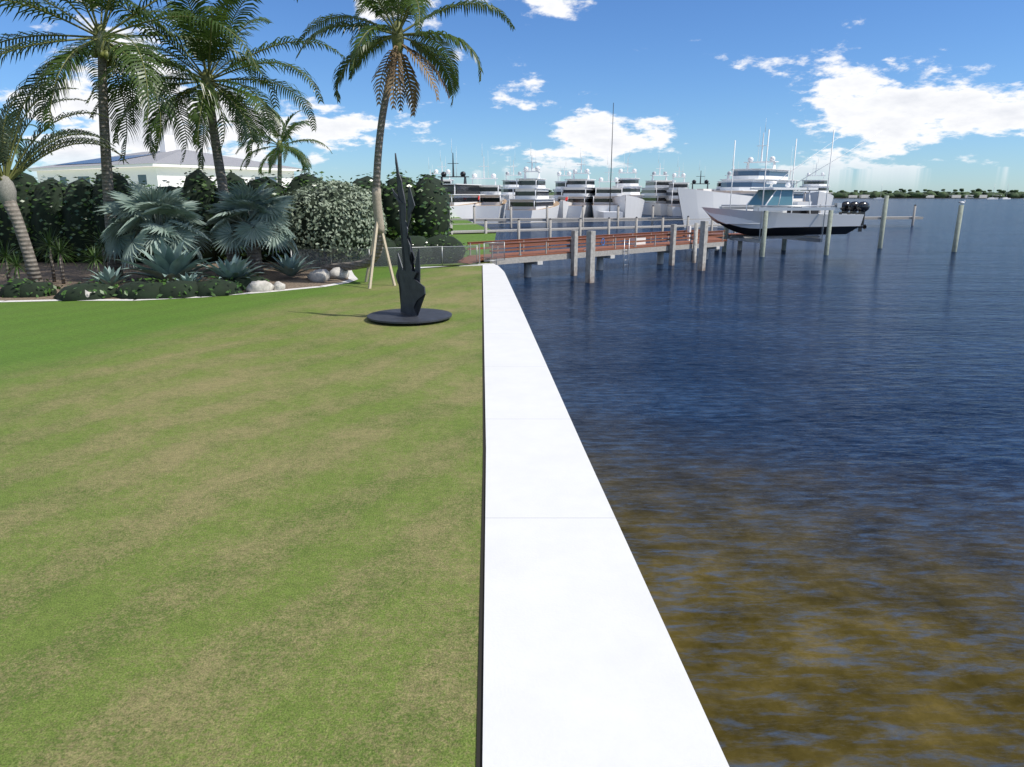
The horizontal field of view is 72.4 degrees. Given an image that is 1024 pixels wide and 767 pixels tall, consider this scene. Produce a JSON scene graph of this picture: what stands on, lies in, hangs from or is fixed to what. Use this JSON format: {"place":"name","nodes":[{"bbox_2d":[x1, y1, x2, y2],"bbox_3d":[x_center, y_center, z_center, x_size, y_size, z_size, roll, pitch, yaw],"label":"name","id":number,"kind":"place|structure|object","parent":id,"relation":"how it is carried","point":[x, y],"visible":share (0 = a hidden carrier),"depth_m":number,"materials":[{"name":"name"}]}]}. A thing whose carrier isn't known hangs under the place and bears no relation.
{"place":"outdoors","nodes":[
{"label":"outdoors","id":0,"kind":"place"},
{"bbox_2d":[27,135,301,188],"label":"house","id":1,"kind":"structure","parent":0,"point":[165,164],"depth_m":77.78,"materials":[{"name":"paint"}]},
{"bbox_2d":[0,217,495,766],"bbox_3d":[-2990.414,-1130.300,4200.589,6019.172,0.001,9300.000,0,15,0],"label":"lawn ground","id":2,"kind":"structure","parent":0,"point":[240,529],"depth_m":6.51,"materials":[{"name":"green plant"}]},
{"bbox_2d":[2,111,51,168],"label":"palm","id":3,"kind":"object","parent":2,"relation":"on","point":[16,153],"visible":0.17,"depth_m":71.22,"materials":[{"name":"green plant"}]},
{"bbox_2d":[0,273,268,300],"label":"ground cover plants","id":4,"kind":"object","parent":2,"relation":"on","point":[25,288],"visible":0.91,"depth_m":21.09,"materials":[{"name":"green plant"}]},
{"bbox_2d":[0,166,333,263],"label":"tall hedge","id":5,"kind":"object","parent":2,"relation":"on","point":[69,215],"visible":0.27,"depth_m":31.07,"materials":[{"name":"green plant"}]},
{"bbox_2d":[0,261,357,301],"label":"plant bed","id":6,"kind":"object","parent":2,"relation":"on","point":[276,282],"visible":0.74,"depth_m":25.65,"materials":[{"name":"white stone"}]},
{"bbox_2d":[0,227,118,283],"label":"shrubs","id":7,"kind":"object","parent":6,"relation":"on","point":[59,251],"visible":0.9,"depth_m":24.01,"materials":[{"name":"green plant"}]},
{"bbox_2d":[0,78,128,281],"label":"triangle palm","id":8,"kind":"object","parent":6,"relation":"on","point":[8,196],"visible":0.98,"depth_m":21.81,"materials":[{"name":"green plant"}]},
{"bbox_2d":[0,0,297,278],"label":"coconut palm","id":9,"kind":"object","parent":6,"relation":"on","point":[105,52],"visible":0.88,"depth_m":23.62,"materials":[{"name":"green plant"}]},
{"bbox_2d":[94,180,213,280],"bbox_3d":[-12.726,-5.472,25.001,3.778,3.540,3.973,15,21,43],"label":"bismarck palm","id":10,"kind":"object","parent":6,"relation":"on","point":[171,209],"visible":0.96,"depth_m":24.22,"materials":[{"name":"green plant"}]},
{"bbox_2d":[52,0,346,262],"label":"coconut palm","id":11,"kind":"object","parent":6,"relation":"on","point":[243,116],"visible":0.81,"depth_m":25.91,"materials":[{"name":"green plant"}]},
{"bbox_2d":[83,239,319,285],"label":"agave plants","id":12,"kind":"object","parent":6,"relation":"on","point":[168,262],"visible":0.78,"depth_m":23.05,"materials":[{"name":"green plant"}]},
{"bbox_2d":[205,179,299,274],"bbox_3d":[-9.926,-6.002,26.873,3.746,3.587,3.786,0,15,0],"label":"bismarck palm","id":13,"kind":"object","parent":6,"relation":"on","point":[252,234],"visible":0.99,"depth_m":26.13,"materials":[{"name":"green plant"}]},
{"bbox_2d":[283,180,386,264],"bbox_3d":[-7.634,-6.814,29.858,4.622,3.601,3.654,0,15,0],"label":"flowering bush","id":14,"kind":"object","parent":6,"relation":"on","point":[329,218],"visible":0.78,"depth_m":28.75,"materials":[{"name":"green plant"}]},
{"bbox_2d":[225,107,332,183],"bbox_3d":[-19.150,-17.387,57.512,7.628,9.640,8.164,-12,19,-38],"label":"palm","id":15,"kind":"object","parent":2,"relation":"on","point":[274,154],"visible":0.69,"depth_m":56.57,"materials":[{"name":"green plant"}]},
{"bbox_2d":[364,221,395,288],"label":"tree support stakes","id":16,"kind":"object","parent":2,"relation":"on","point":[373,248],"visible":0.76,"depth_m":23.64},
{"bbox_2d":[327,171,453,240],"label":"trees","id":17,"kind":"object","parent":2,"relation":"on","point":[430,215],"visible":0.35,"depth_m":35.09,"materials":[{"name":"green plant"}]},
{"bbox_2d":[290,242,504,268],"bbox_3d":[-4.570,-5.478,30.024,9.390,0.936,0.600,-6,16,-21],"label":"chain link fence","id":18,"kind":"object","parent":2,"relation":"on","point":[442,261],"visible":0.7,"depth_m":30.30,"materials":[{"name":"silver metal"}]},
{"bbox_2d":[333,233,467,265],"bbox_3d":[-4.995,-5.825,30.835,6.377,1.539,1.221,-6,16,-20],"label":"hedge","id":19,"kind":"object","parent":2,"relation":"on","point":[434,241],"visible":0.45,"depth_m":30.95,"materials":[{"name":"green plant"}]},
{"bbox_2d":[295,0,514,271],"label":"leaning palm","id":20,"kind":"object","parent":2,"relation":"on","point":[363,47],"visible":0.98,"depth_m":22.44,"materials":[{"name":"green plant"}]},
{"bbox_2d":[367,153,451,324],"bbox_3d":[-2.550,-3.522,16.968,2.100,3.960,2.100,0,15,0],"label":"steel sculpture","id":21,"kind":"object","parent":2,"relation":"on","point":[412,291],"visible":1,"depth_m":17.06,"materials":[{"name":"black metal"}]},
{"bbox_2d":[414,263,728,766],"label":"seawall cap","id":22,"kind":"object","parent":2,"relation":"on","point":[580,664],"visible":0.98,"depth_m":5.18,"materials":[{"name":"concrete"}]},
{"bbox_2d":[0,0,1023,192],"label":"sky","id":23,"kind":"structure","parent":0,"point":[942,81],"materials":[{"name":"blue"}]},
{"bbox_2d":[478,198,1023,766],"bbox_3d":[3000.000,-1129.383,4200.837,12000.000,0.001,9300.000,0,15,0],"label":"sea water","id":24,"kind":"structure","parent":0,"point":[806,460],"depth_m":10.69,"materials":[{"name":"blue liquid"}]},
{"bbox_2d":[434,157,453,183],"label":"yacht","id":25,"kind":"object","parent":24,"relation":"on","point":[448,181],"visible":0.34,"depth_m":125.78,"materials":[{"name":"white"}]},
{"bbox_2d":[438,140,486,217],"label":"yacht","id":26,"kind":"object","parent":24,"relation":"on","point":[464,200],"visible":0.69,"depth_m":99.30,"materials":[{"name":"white"}]},
{"bbox_2d":[470,161,506,222],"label":"yacht","id":27,"kind":"object","parent":24,"relation":"on","point":[494,202],"visible":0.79,"depth_m":103.89,"materials":[{"name":"white"}]},
{"bbox_2d":[501,160,521,209],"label":"yacht","id":28,"kind":"object","parent":24,"relation":"on","point":[507,189],"visible":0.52,"depth_m":144.51,"materials":[{"name":"white"}]},
{"bbox_2d":[505,156,559,222],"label":"yacht","id":29,"kind":"object","parent":24,"relation":"on","point":[531,200],"visible":0.94,"depth_m":103.57,"materials":[{"name":"white"}]},
{"bbox_2d":[552,166,573,217],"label":"yacht","id":30,"kind":"object","parent":24,"relation":"on","point":[563,208],"visible":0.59,"depth_m":125.69,"materials":[{"name":"white"}]},
{"bbox_2d":[570,230,577,275],"bbox_3d":[3.131,-5.071,35.532,0.240,5.280,0.240,-13,20,-39],"label":"mooring pile","id":31,"kind":"object","parent":24,"relation":"in","point":[574,247],"visible":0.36,"depth_m":35.04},
{"bbox_2d":[555,150,595,217],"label":"yacht","id":32,"kind":"object","parent":24,"relation":"on","point":[578,193],"visible":0.77,"depth_m":123.10,"materials":[{"name":"white"}]},
{"bbox_2d":[456,226,724,276],"bbox_3d":[5.188,-5.818,38.605,20.146,5.120,1.827,-13,20,-39],"label":"wooden dock","id":33,"kind":"object","parent":24,"relation":"in","point":[636,244],"visible":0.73,"depth_m":36.96,"materials":[{"name":"brown wood"}]},
{"bbox_2d":[585,231,595,282],"bbox_3d":[3.610,-4.348,32.603,0.300,5.410,0.300,-13,20,-39],"label":"mooring pile","id":34,"kind":"object","parent":24,"relation":"in","point":[590,256],"visible":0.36,"depth_m":32.09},
{"bbox_2d":[591,163,623,217],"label":"yacht","id":35,"kind":"object","parent":24,"relation":"on","point":[601,199],"visible":0.75,"depth_m":121.22,"materials":[{"name":"white"}]},
{"bbox_2d":[597,103,622,217],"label":"sailboat","id":36,"kind":"object","parent":24,"relation":"on","point":[606,214],"visible":0.62,"depth_m":111.30,"materials":[{"name":"white"}]},
{"bbox_2d":[612,157,644,217],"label":"yacht","id":37,"kind":"object","parent":24,"relation":"on","point":[630,201],"visible":0.75,"depth_m":122.67,"materials":[{"name":"white"}]},
{"bbox_2d":[641,161,675,215],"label":"yacht","id":38,"kind":"object","parent":24,"relation":"on","point":[653,191],"visible":0.7,"depth_m":141.29,"materials":[{"name":"white"}]},
{"bbox_2d":[669,224,676,265],"bbox_3d":[9.244,-6.499,40.651,0.240,5.370,0.240,-13,20,-39],"label":"mooring pile","id":39,"kind":"object","parent":24,"relation":"in","point":[672,244],"visible":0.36,"depth_m":40.16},
{"bbox_2d":[666,162,689,215],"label":"yacht","id":40,"kind":"object","parent":24,"relation":"on","point":[673,206],"visible":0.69,"depth_m":135.26,"materials":[{"name":"white"}]},
{"bbox_2d":[449,204,922,239],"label":"marina piers","id":41,"kind":"structure","parent":24,"relation":"in","point":[582,220],"depth_m":66.12,"materials":[{"name":"grey concrete"}]},
{"bbox_2d":[692,223,698,262],"bbox_3d":[10.905,-6.885,42.042,0.260,5.390,0.260,0,15,0],"label":"mooring pile","id":42,"kind":"object","parent":24,"relation":"in","point":[694,252],"visible":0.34,"depth_m":41.56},
{"bbox_2d":[697,221,708,270],"bbox_3d":[10.200,-5.873,37.774,0.300,5.660,0.300,-13,20,-39],"label":"mooring pile","id":43,"kind":"object","parent":24,"relation":"in","point":[703,237],"visible":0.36,"depth_m":37.27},
{"bbox_2d":[691,167,715,189],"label":"yacht","id":44,"kind":"object","parent":24,"relation":"on","point":[705,181],"visible":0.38,"depth_m":133.08,"materials":[{"name":"white"}]},
{"bbox_2d":[716,161,738,189],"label":"yacht","id":45,"kind":"object","parent":24,"relation":"on","point":[729,173],"visible":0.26,"depth_m":130.96,"materials":[{"name":"white"}]},
{"bbox_2d":[685,233,782,250],"bbox_3d":[15.279,-8.565,50.474,5.792,4.240,13.055,14,21,42],"label":"dock","id":46,"kind":"object","parent":24,"relation":"in","point":[739,246],"visible":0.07,"depth_m":50.58,"materials":[{"name":"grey wood"}]},
{"bbox_2d":[677,127,811,227],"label":"yacht","id":47,"kind":"object","parent":24,"relation":"on","point":[693,202],"visible":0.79,"depth_m":91.62,"materials":[{"name":"white"}]},
{"bbox_2d":[719,129,841,256],"bbox_3d":[18.286,-11.498,48.179,6.275,11.100,4.810,-4,16,-15],"label":"lift","id":48,"kind":"object","parent":24,"relation":"in","point":[795,206],"visible":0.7,"depth_m":46.91,"materials":[{"name":"silver metal"}]},
{"bbox_2d":[702,131,881,235],"bbox_3d":[18.702,-13.603,47.733,12.740,6.857,3.795,-4,16,-15],"label":"console boat","id":49,"kind":"object","parent":48,"relation":"on","point":[805,222],"visible":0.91,"depth_m":47.17,"materials":[{"name":"white plastic"}]},
{"bbox_2d":[799,159,833,212],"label":"yacht","id":50,"kind":"object","parent":24,"relation":"on","point":[818,197],"visible":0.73,"depth_m":161.58,"materials":[{"name":"white"}]},
{"bbox_2d":[877,195,888,247],"bbox_3d":[28.100,-10.742,53.343,0.340,6.950,0.340,0,15,0],"label":"pile","id":51,"kind":"object","parent":24,"relation":"in","point":[883,222],"visible":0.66,"depth_m":52.83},
{"bbox_2d":[873,184,1023,199],"bbox_3d":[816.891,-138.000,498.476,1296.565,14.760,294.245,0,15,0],"label":"moored sailboats","id":52,"kind":"object","parent":24,"relation":"on","point":[1006,197],"visible":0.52,"depth_m":620.67,"materials":[{"name":"white"}]},
{"bbox_2d":[951,205,963,251],"bbox_3d":[31.700,-9.543,50.145,0.340,6.300,0.340,0,15,0],"label":"pile","id":53,"kind":"object","parent":24,"relation":"in","point":[957,228],"visible":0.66,"depth_m":49.65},
{"bbox_2d":[548,188,1023,198],"bbox_3d":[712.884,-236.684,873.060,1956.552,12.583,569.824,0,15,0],"label":"shore treeline","id":54,"kind":"object","parent":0,"point":[973,194],"visible":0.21,"depth_m":773.57,"materials":[{"name":"green plant"}]}
]}

